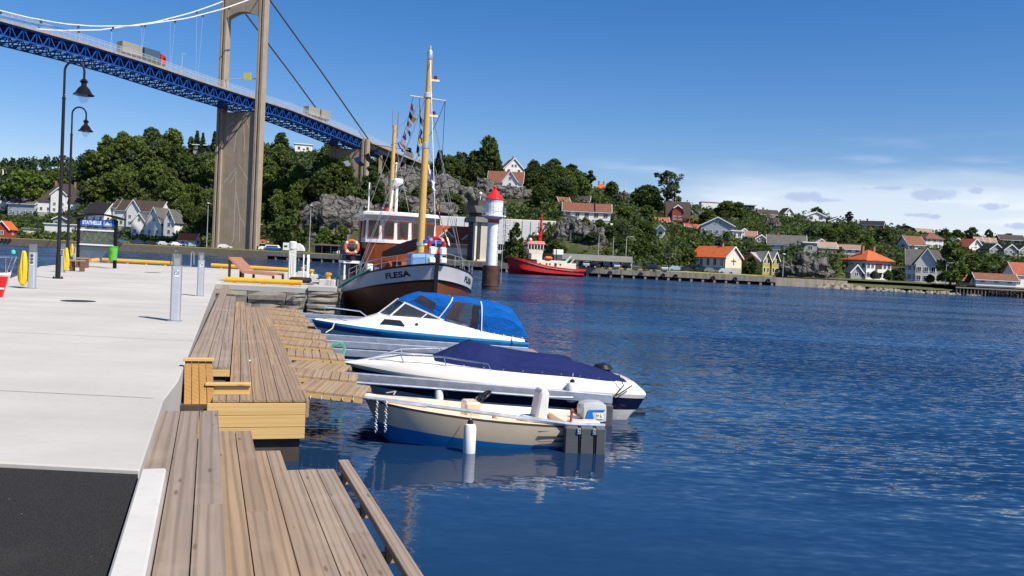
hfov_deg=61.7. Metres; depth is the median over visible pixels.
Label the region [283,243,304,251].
camper
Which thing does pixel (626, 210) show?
broad tree
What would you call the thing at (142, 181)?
broad tree
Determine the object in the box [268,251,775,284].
concrete wharf
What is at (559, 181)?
broad tree
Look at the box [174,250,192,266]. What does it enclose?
ladder hoop
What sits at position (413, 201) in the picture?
rock face
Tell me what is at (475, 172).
broad tree
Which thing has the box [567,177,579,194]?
broad tree
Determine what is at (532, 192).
broad tree
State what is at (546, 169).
broad tree
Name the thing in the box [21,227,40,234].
shed
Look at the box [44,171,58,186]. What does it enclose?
broad tree
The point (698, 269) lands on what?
parked car
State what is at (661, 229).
house
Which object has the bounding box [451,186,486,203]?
rock face
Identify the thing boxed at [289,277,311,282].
old tyre
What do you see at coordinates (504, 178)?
house
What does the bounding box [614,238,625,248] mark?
broad tree
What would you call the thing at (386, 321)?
cabin window
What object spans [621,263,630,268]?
parked car
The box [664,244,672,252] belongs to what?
broad tree
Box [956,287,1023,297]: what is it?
timber wharf
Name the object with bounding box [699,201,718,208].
house
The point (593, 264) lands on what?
parked car
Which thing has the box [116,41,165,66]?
lorry
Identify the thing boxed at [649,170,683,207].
birch tree
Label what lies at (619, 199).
broad tree
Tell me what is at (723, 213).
broad tree
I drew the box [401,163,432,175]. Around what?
rock face
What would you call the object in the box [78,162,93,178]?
broad tree
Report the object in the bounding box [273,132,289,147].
broad tree
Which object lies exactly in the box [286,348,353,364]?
mooring finger
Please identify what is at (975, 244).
house
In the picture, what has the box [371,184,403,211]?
rock face
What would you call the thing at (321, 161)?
broad tree
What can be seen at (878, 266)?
balcony door
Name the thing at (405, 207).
bush
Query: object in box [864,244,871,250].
broad tree
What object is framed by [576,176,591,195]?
broad tree
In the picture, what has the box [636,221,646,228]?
broad tree
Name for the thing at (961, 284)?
shed
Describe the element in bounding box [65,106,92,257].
lamp post
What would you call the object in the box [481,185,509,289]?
lighthouse
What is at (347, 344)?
mooring finger
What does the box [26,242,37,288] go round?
power pedestal
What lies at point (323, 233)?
broad tree
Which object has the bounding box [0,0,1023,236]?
sky
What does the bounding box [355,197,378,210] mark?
rock face
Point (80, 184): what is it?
broad tree
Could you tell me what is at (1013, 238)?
house
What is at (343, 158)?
broad tree
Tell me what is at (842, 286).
shore rocks
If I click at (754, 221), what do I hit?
scrub
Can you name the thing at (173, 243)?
parked car
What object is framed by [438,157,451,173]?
broad tree
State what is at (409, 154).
broad tree
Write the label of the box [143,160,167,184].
broad tree
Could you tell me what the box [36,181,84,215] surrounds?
villa
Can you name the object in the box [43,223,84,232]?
boathouse
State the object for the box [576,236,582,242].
bush
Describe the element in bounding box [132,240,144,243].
parked car
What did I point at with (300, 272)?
mooring bollard
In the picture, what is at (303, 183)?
broad tree
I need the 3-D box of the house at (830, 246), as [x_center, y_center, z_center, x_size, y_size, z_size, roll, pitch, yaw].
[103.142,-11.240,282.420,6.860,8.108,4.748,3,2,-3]
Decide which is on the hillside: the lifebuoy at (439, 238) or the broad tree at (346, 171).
the broad tree at (346, 171)
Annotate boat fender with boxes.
[434,377,443,399]
[463,412,475,453]
[566,376,576,402]
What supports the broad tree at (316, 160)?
on the hillside
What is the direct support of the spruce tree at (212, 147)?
on the hillside
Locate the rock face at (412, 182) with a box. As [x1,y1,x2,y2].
[372,169,419,196]
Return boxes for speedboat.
[345,339,645,419]
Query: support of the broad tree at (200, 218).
on the hillside
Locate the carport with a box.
[312,243,341,253]
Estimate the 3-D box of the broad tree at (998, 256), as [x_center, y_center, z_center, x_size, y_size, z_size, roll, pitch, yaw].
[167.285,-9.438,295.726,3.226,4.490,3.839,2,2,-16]
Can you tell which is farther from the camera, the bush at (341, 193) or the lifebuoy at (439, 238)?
the bush at (341, 193)
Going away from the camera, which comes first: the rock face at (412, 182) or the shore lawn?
the shore lawn
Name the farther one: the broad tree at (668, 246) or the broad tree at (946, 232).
the broad tree at (946, 232)
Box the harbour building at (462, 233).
[435,225,467,259]
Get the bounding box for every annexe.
[731,230,743,237]
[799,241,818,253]
[891,266,904,289]
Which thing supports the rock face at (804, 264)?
on the hillside
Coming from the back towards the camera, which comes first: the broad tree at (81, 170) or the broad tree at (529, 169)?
the broad tree at (81, 170)
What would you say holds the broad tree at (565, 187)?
on the hillside
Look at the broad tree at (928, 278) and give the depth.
242.37 m
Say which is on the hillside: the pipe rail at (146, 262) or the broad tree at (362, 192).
the broad tree at (362, 192)
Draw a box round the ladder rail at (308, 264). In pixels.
[302,254,309,277]
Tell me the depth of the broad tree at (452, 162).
360.71 m
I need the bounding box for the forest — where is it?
[0,155,79,172]
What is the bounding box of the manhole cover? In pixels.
[60,300,95,301]
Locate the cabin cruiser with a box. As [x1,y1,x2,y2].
[312,291,537,357]
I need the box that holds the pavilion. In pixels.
[192,144,210,153]
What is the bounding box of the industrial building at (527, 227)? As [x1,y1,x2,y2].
[440,216,555,260]
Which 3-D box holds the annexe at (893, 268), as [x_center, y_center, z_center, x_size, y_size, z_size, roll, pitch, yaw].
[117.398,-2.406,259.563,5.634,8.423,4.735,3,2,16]
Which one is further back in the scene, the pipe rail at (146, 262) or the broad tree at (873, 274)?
the broad tree at (873, 274)
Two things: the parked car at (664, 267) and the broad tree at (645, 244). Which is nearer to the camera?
the parked car at (664, 267)
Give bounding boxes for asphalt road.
[0,467,137,575]
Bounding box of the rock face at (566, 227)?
[548,217,587,243]
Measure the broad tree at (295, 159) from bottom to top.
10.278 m
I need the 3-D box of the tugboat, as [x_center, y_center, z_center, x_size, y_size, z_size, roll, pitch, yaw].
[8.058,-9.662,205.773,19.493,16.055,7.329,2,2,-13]
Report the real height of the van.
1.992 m
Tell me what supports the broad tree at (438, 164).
on the hillside
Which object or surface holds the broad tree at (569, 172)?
on the hillside
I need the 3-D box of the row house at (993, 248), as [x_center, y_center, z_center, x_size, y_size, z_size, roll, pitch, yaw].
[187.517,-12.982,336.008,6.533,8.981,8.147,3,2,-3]
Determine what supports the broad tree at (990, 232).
on the hillside
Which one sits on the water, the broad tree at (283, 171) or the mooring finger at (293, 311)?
the mooring finger at (293, 311)
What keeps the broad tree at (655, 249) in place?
on the hillside
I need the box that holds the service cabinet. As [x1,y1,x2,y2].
[288,241,296,279]
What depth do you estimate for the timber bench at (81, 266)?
42.26 m
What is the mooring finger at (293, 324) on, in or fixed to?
on the water
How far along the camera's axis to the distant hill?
789.05 m
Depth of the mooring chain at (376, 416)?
11.70 m
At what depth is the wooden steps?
6.26 m
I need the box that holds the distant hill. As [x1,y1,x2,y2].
[0,166,66,171]
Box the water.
[0,245,1023,575]
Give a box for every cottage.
[555,197,570,202]
[577,196,590,202]
[744,230,757,238]
[750,234,765,242]
[843,264,864,278]
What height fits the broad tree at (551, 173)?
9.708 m
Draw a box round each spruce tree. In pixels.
[192,130,199,150]
[198,132,206,151]
[209,131,215,150]
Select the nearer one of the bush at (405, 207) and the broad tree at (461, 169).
the bush at (405, 207)
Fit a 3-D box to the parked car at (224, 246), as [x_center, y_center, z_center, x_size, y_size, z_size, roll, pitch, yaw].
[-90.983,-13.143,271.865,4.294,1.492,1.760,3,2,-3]
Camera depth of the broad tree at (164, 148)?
398.67 m
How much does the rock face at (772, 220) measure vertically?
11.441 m
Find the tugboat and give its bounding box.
[505,214,585,276]
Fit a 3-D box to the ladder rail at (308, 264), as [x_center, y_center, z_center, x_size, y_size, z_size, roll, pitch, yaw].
[-11.495,-1.028,47.825,0.352,1.688,0.622,3,2,-11]
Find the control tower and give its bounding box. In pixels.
[463,192,487,260]
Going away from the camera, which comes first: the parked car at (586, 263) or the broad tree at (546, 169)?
the parked car at (586, 263)
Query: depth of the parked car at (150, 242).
282.84 m
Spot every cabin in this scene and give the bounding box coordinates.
[859,219,885,228]
[893,223,915,231]
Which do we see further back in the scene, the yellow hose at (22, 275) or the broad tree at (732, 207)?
the broad tree at (732, 207)
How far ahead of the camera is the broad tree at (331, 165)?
319.44 m
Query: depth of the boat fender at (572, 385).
14.25 m
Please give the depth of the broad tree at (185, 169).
370.09 m
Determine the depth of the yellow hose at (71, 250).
52.78 m
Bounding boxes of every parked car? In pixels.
[117,239,129,242]
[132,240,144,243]
[145,241,156,244]
[156,241,167,244]
[168,242,181,245]
[182,242,195,246]
[217,244,232,248]
[582,261,589,266]
[590,262,599,267]
[603,262,609,267]
[612,263,619,267]
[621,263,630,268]
[642,264,650,269]
[651,265,659,269]
[661,265,667,269]
[668,266,681,270]
[681,266,694,271]
[695,267,704,271]
[703,267,717,272]
[718,268,733,273]
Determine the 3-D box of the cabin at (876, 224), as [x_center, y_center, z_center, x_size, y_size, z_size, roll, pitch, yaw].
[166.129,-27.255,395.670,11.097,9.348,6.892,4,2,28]
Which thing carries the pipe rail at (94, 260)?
on the concrete pier
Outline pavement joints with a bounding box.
[1,283,183,397]
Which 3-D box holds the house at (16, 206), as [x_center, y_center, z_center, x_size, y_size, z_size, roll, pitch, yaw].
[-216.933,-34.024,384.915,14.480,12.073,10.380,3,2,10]
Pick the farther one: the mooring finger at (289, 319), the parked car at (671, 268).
the parked car at (671, 268)
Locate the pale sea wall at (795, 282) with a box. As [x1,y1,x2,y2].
[775,277,847,286]
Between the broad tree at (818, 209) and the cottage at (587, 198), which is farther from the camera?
the broad tree at (818, 209)
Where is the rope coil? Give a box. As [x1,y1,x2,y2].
[331,341,345,360]
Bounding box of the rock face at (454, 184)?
[413,172,461,201]
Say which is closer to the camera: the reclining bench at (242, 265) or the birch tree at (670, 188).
the reclining bench at (242, 265)
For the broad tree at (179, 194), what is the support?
on the hillside
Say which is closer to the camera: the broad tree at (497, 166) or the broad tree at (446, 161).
the broad tree at (446, 161)
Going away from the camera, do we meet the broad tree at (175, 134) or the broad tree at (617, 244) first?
the broad tree at (617, 244)
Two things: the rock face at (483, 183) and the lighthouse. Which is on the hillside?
the rock face at (483, 183)
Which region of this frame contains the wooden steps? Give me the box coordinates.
[145,410,422,575]
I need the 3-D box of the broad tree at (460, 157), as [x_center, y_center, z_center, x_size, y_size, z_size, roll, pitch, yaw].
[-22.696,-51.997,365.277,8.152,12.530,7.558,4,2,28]
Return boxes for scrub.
[0,142,1023,274]
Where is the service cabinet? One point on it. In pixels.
(292, 259)
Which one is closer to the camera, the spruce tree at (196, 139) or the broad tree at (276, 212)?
the broad tree at (276, 212)
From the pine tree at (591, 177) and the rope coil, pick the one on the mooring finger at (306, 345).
the rope coil
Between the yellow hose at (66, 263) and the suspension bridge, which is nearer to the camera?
the yellow hose at (66, 263)
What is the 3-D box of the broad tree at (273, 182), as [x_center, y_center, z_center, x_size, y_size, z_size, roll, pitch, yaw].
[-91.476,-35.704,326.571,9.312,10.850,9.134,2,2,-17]
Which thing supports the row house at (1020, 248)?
on the hillside
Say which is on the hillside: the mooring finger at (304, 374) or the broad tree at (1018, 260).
the broad tree at (1018, 260)
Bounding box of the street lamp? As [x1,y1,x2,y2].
[309,205,312,249]
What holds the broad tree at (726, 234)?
on the hillside
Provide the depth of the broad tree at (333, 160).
326.91 m
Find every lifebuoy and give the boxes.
[344,239,359,254]
[427,236,445,253]
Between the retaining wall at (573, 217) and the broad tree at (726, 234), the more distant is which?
the broad tree at (726, 234)
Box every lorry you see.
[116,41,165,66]
[303,106,330,120]
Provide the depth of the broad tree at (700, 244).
261.94 m
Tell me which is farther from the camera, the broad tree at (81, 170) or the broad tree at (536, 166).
the broad tree at (81, 170)
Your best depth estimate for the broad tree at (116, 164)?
383.01 m
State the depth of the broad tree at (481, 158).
366.51 m
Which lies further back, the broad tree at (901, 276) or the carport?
the carport
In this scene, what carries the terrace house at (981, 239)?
on the hillside
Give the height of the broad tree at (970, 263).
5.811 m
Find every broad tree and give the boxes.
[0,169,51,201]
[0,174,13,186]
[1,166,22,178]
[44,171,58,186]
[50,177,68,187]
[58,171,73,184]
[75,149,97,178]
[76,180,88,191]
[76,183,92,205]
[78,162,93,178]
[82,151,111,176]
[84,176,104,201]
[97,134,111,152]
[98,172,115,193]
[100,148,121,171]
[106,138,122,159]
[106,143,120,162]
[107,166,134,191]
[109,160,122,173]
[111,171,131,196]
[112,136,132,160]
[115,130,130,137]
[120,150,141,169]
[124,162,138,182]
[125,135,141,159]
[127,182,142,199]
[132,140,148,168]
[133,137,148,152]
[137,167,147,186]
[138,148,155,167]
[142,126,161,139]
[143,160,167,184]
[144,131,164,158]
[144,164,165,187]
[149,139,165,157]
[154,140,170,159]
[154,156,165,163]
[155,174,166,194]
[158,191,173,208]
[159,175,180,194]
[163,128,186,149]
[165,167,179,180]
[166,181,183,207]
[167,144,182,167]
[171,192,193,206]
[172,148,189,163]
[173,153,194,177]
[174,196,191,215]
[178,164,196,182]
[182,183,199,203]
[183,208,197,227]
[184,183,206,207]
[187,136,193,147]
[191,155,207,175]
[193,163,211,186]
[195,208,212,224]
[203,159,214,182]
[204,198,212,214]
[261,181,274,204]
[261,203,267,218]
[262,166,278,182]
[263,156,278,168]
[263,180,281,195]
[267,189,285,214]
[268,194,285,215]
[269,208,308,245]
[270,204,284,219]
[271,143,289,165]
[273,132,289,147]
[273,179,290,193]
[275,159,295,185]
[284,182,308,199]
[284,189,301,208]
[286,165,295,184]
[288,156,301,164]
[289,163,303,184]
[291,165,309,181]
[292,176,302,184]
[295,178,308,199]
[306,172,324,199]
[307,168,334,189]
[309,171,331,196]
[312,151,328,167]
[314,227,335,248]
[315,155,328,169]
[317,159,329,170]
[319,142,329,152]
[326,157,337,169]
[326,163,335,178]
[329,165,342,191]
[333,224,348,250]
[335,155,354,179]
[340,164,355,185]
[355,165,386,202]
[399,147,415,168]
[432,150,441,172]
[436,154,445,170]
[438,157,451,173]
[444,154,457,174]
[454,151,467,170]
[455,163,466,177]
[463,154,472,165]
[465,161,483,183]
[474,155,489,168]
[482,156,492,177]
[493,162,502,170]
[501,222,526,262]
[523,173,533,188]
[525,166,540,182]
[526,170,537,185]
[527,160,543,177]
[531,184,537,197]
[533,186,550,206]
[537,175,550,188]
[541,158,564,167]
[541,166,552,176]
[544,161,554,170]
[546,169,557,179]
[547,177,555,189]
[547,187,558,200]
[552,164,566,177]
[553,177,566,189]
[558,182,574,200]
[565,175,580,190]
[566,163,581,172]
[566,169,573,176]
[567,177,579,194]
[572,170,584,186]
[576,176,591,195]
[591,195,600,203]
[602,180,618,196]
[602,248,615,255]
[604,225,617,237]
[610,193,624,203]
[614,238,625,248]
[616,219,629,228]
[616,223,627,234]
[617,206,633,217]
[619,239,631,251]
[630,184,663,207]
[632,228,644,237]
[633,218,640,225]
[634,244,645,254]
[635,240,650,253]
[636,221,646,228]
[639,205,654,219]
[643,226,655,239]
[643,234,652,241]
[650,245,660,253]
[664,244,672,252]
[678,248,698,264]
[688,236,698,245]
[693,243,707,249]
[697,211,711,223]
[704,242,715,245]
[713,200,747,217]
[713,239,725,245]
[718,210,728,217]
[722,231,730,240]
[742,240,752,248]
[742,256,759,274]
[744,248,756,255]
[754,243,764,248]
[756,247,766,250]
[762,245,773,251]
[804,226,815,236]
[807,206,824,214]
[818,226,833,237]
[825,232,836,241]
[830,227,841,236]
[832,223,839,227]
[838,231,849,242]
[845,228,858,236]
[857,235,873,246]
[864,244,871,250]
[869,270,879,278]
[873,228,892,244]
[883,270,892,279]
[892,268,905,280]
[895,258,903,264]
[924,274,934,282]
[935,241,969,286]
[938,228,952,237]
[940,235,950,244]
[951,229,966,238]
[964,227,980,238]
[964,253,982,262]
[965,259,980,270]
[978,262,990,272]
[984,229,993,237]
[989,267,998,273]
[992,254,1002,261]
[997,263,1005,273]
[1012,258,1023,262]
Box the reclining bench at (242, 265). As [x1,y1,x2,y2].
[228,257,283,278]
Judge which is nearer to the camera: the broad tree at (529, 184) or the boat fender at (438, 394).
the boat fender at (438, 394)
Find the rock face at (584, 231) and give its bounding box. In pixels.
[573,223,608,245]
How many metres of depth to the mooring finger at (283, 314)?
25.21 m
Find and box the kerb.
[108,468,165,575]
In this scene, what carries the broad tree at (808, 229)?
on the hillside
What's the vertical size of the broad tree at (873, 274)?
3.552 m
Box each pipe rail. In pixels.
[89,258,99,262]
[102,258,172,265]
[211,263,287,271]
[223,277,302,285]
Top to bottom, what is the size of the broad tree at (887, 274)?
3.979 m
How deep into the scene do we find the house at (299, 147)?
395.43 m
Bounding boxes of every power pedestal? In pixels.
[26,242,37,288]
[61,243,64,271]
[73,243,75,264]
[167,252,182,321]
[195,251,204,296]
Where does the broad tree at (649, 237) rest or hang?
on the hillside
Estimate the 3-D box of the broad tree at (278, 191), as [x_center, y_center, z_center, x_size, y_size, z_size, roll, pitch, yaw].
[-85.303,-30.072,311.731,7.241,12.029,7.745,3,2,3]
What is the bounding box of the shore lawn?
[829,277,966,291]
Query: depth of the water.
12.59 m
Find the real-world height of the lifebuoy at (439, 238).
0.725 m
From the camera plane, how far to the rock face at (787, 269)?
241.96 m
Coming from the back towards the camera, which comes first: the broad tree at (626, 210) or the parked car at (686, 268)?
the broad tree at (626, 210)
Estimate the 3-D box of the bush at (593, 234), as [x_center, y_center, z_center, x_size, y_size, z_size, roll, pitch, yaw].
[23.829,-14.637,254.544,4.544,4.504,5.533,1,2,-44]
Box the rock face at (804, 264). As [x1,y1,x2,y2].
[792,251,835,279]
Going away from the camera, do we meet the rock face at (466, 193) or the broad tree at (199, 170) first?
the rock face at (466, 193)
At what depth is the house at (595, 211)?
280.75 m
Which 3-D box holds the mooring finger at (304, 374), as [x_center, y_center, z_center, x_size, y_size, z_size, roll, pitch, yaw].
[-1.166,1.526,13.441,4.379,0.322,0.928,3,2,-9]
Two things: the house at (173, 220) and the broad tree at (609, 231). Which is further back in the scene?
the house at (173, 220)
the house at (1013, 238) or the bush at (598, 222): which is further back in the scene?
the house at (1013, 238)
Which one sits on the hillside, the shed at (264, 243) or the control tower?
the shed at (264, 243)
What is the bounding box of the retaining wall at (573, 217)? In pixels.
[562,214,630,225]
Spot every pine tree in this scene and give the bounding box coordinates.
[584,170,596,195]
[845,211,853,221]
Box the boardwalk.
[180,285,308,462]
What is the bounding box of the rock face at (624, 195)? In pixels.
[617,192,630,199]
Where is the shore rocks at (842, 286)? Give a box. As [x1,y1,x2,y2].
[814,283,982,295]
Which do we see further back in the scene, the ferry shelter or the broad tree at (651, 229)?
the broad tree at (651, 229)
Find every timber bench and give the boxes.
[69,260,85,271]
[75,257,89,267]
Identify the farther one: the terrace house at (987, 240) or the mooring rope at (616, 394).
the terrace house at (987, 240)
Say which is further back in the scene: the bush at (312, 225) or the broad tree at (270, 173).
the broad tree at (270, 173)
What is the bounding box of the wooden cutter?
[335,45,472,320]
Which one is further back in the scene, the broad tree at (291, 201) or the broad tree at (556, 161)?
the broad tree at (556, 161)
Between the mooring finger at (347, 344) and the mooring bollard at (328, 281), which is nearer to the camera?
the mooring finger at (347, 344)
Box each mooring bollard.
[298,267,306,274]
[305,269,317,278]
[319,272,337,285]
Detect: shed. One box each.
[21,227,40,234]
[177,233,201,246]
[260,239,268,245]
[562,253,632,268]
[654,217,670,222]
[956,275,966,292]
[964,274,973,291]
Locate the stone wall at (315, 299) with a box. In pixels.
[215,283,345,314]
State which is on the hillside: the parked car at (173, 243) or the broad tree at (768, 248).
the broad tree at (768, 248)
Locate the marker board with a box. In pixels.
[0,276,7,296]
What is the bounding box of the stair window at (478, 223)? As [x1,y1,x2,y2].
[476,222,480,259]
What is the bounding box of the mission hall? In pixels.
[690,243,743,273]
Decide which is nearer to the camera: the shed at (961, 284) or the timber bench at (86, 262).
the timber bench at (86, 262)
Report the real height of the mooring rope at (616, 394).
0.396 m
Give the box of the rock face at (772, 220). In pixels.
[764,216,780,228]
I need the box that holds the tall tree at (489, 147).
[478,135,499,170]
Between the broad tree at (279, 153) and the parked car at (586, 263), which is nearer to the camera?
the parked car at (586, 263)
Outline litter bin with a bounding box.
[108,246,118,260]
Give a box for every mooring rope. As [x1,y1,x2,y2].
[336,268,370,287]
[613,375,631,397]
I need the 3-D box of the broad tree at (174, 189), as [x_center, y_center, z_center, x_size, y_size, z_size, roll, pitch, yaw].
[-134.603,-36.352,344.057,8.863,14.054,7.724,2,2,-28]
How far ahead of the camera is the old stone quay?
276.99 m
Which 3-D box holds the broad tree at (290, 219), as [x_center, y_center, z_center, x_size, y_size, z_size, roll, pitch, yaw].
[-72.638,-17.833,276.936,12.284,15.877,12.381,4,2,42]
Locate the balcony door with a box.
[875,264,881,270]
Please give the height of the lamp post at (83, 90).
8.472 m
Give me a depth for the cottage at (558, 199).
302.71 m
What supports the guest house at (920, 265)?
on the hillside
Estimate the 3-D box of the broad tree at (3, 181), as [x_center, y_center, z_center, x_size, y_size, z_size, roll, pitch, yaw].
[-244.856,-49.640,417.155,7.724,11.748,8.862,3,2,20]
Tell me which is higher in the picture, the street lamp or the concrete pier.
the street lamp
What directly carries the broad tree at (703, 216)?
on the hillside
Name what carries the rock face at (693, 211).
on the hillside
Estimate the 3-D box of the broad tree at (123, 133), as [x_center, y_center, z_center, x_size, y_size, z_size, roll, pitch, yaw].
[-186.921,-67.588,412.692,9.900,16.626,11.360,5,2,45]
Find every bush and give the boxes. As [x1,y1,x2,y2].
[307,221,317,231]
[337,190,345,197]
[397,201,412,211]
[412,186,419,196]
[427,186,433,193]
[434,169,450,175]
[446,193,464,204]
[459,203,467,211]
[460,179,470,186]
[548,239,560,248]
[556,244,567,251]
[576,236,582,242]
[580,217,590,226]
[583,231,601,244]
[593,219,606,227]
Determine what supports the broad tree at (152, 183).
on the hillside
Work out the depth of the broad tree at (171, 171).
368.40 m
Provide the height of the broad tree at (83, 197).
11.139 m
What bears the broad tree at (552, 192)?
on the hillside
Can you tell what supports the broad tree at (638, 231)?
on the hillside
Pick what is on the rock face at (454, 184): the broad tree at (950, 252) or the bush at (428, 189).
the bush at (428, 189)
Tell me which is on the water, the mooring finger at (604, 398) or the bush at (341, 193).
the mooring finger at (604, 398)
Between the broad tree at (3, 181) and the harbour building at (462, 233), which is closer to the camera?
the harbour building at (462, 233)
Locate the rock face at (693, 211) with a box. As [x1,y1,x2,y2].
[691,208,702,215]
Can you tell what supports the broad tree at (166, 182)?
on the hillside
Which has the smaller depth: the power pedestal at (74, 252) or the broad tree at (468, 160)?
the power pedestal at (74, 252)
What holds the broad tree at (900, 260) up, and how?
on the hillside
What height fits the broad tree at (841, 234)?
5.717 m
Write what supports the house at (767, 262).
on the hillside
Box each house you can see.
[0,194,14,210]
[6,198,37,214]
[82,203,113,219]
[111,199,120,218]
[115,198,169,229]
[129,213,147,236]
[143,207,167,236]
[161,209,184,236]
[294,143,312,152]
[487,170,524,186]
[503,156,523,171]
[562,202,611,223]
[595,181,604,189]
[656,224,667,239]
[664,199,690,223]
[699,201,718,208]
[700,217,735,236]
[742,204,756,210]
[742,251,780,275]
[756,207,778,216]
[765,232,806,251]
[779,208,795,216]
[816,241,838,253]
[826,217,844,222]
[837,244,860,255]
[895,235,926,249]
[903,248,955,292]
[915,228,934,232]
[921,232,944,249]
[960,239,981,250]
[972,237,983,241]
[977,243,1001,254]
[983,237,990,243]
[989,238,997,243]
[995,234,1023,243]
[998,244,1019,256]
[1000,262,1023,296]
[1014,245,1023,256]
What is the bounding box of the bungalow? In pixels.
[801,211,826,221]
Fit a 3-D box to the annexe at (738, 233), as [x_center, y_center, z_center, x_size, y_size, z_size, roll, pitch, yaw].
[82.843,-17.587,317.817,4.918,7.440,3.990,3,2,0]
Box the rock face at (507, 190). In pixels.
[485,184,531,198]
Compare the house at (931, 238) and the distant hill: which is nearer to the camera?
the house at (931, 238)
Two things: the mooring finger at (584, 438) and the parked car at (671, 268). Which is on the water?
the mooring finger at (584, 438)
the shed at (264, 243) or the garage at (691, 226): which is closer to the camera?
the shed at (264, 243)
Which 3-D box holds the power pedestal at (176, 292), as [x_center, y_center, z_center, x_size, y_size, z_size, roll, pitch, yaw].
[-6.686,-0.029,17.073,0.250,1.385,0.260,2,2,-14]
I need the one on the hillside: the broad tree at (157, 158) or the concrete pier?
the broad tree at (157, 158)
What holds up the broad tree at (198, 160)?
on the hillside
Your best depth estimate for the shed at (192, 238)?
296.27 m
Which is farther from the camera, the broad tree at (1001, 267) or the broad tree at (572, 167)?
the broad tree at (572, 167)
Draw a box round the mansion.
[840,245,895,288]
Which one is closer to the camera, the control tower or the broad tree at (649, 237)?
the control tower
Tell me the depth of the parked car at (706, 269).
232.56 m
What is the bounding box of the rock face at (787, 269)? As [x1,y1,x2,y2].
[774,260,795,277]
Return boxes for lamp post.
[52,60,93,278]
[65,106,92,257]
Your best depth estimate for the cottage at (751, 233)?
316.48 m
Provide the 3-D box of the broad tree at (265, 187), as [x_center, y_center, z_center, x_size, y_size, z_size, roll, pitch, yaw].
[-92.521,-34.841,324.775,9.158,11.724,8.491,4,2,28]
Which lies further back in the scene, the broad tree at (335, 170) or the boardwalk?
the broad tree at (335, 170)
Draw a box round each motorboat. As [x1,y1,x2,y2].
[0,250,16,278]
[365,386,605,448]
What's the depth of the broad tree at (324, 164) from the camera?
324.85 m
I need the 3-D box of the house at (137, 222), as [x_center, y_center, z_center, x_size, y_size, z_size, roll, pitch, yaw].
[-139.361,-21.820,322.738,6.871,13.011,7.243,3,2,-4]
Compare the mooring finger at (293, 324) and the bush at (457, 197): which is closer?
the mooring finger at (293, 324)
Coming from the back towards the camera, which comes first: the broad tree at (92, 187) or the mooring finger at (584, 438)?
the broad tree at (92, 187)
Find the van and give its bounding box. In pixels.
[265,245,280,250]
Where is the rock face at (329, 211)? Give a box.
[295,194,367,243]
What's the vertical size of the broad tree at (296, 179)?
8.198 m
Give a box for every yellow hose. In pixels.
[17,251,27,286]
[64,248,68,270]
[69,244,73,256]
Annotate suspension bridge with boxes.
[0,0,429,249]
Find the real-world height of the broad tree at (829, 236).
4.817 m
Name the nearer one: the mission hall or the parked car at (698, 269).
the parked car at (698, 269)
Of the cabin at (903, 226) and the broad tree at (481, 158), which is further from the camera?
the cabin at (903, 226)
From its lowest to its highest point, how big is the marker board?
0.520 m
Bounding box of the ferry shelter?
[72,213,125,268]
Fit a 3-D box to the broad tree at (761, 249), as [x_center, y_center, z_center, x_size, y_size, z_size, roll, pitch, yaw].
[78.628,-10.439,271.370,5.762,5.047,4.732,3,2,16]
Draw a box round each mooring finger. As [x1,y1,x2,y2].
[266,307,360,318]
[268,311,314,321]
[270,316,315,327]
[273,320,317,329]
[274,325,528,350]
[277,331,447,353]
[281,338,432,357]
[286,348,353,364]
[286,359,612,425]
[294,368,572,398]
[296,379,605,453]
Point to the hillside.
(574, 247)
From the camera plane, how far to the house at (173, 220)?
313.57 m
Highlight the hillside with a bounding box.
[1,147,1017,286]
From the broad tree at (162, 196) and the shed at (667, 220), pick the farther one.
the broad tree at (162, 196)
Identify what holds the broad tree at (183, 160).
on the hillside
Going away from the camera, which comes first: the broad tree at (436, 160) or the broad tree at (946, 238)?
the broad tree at (946, 238)
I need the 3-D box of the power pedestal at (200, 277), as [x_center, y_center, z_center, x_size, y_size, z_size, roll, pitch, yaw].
[-9.528,-0.441,26.258,0.250,1.385,0.260,2,2,-14]
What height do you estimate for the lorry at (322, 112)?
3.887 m
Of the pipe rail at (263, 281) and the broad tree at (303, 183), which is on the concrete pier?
the pipe rail at (263, 281)
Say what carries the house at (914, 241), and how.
on the hillside
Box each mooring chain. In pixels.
[374,400,378,432]
[383,400,387,432]
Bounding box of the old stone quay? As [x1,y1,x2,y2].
[0,238,267,258]
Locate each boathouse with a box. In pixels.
[0,220,18,237]
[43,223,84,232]
[970,272,1019,296]
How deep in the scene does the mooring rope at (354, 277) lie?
35.45 m
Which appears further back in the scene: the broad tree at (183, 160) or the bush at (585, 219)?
the broad tree at (183, 160)
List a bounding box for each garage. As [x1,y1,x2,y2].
[51,216,70,223]
[684,224,700,230]
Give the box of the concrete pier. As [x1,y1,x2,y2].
[0,262,340,477]
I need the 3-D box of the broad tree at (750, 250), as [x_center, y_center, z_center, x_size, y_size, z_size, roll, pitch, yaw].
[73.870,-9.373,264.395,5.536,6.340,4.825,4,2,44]
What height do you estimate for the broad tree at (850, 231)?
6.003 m
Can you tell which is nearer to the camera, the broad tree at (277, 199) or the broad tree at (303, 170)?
the broad tree at (277, 199)
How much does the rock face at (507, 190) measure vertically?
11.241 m
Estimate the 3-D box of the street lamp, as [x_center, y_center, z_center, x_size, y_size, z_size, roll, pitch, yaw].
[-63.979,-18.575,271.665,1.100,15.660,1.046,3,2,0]
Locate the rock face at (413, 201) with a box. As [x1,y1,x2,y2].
[401,195,459,219]
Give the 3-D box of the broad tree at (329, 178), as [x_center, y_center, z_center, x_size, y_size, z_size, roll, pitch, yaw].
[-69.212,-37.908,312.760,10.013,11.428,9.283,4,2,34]
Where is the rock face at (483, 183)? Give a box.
[473,176,494,190]
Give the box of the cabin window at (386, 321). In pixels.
[380,319,404,325]
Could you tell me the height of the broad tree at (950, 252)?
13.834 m

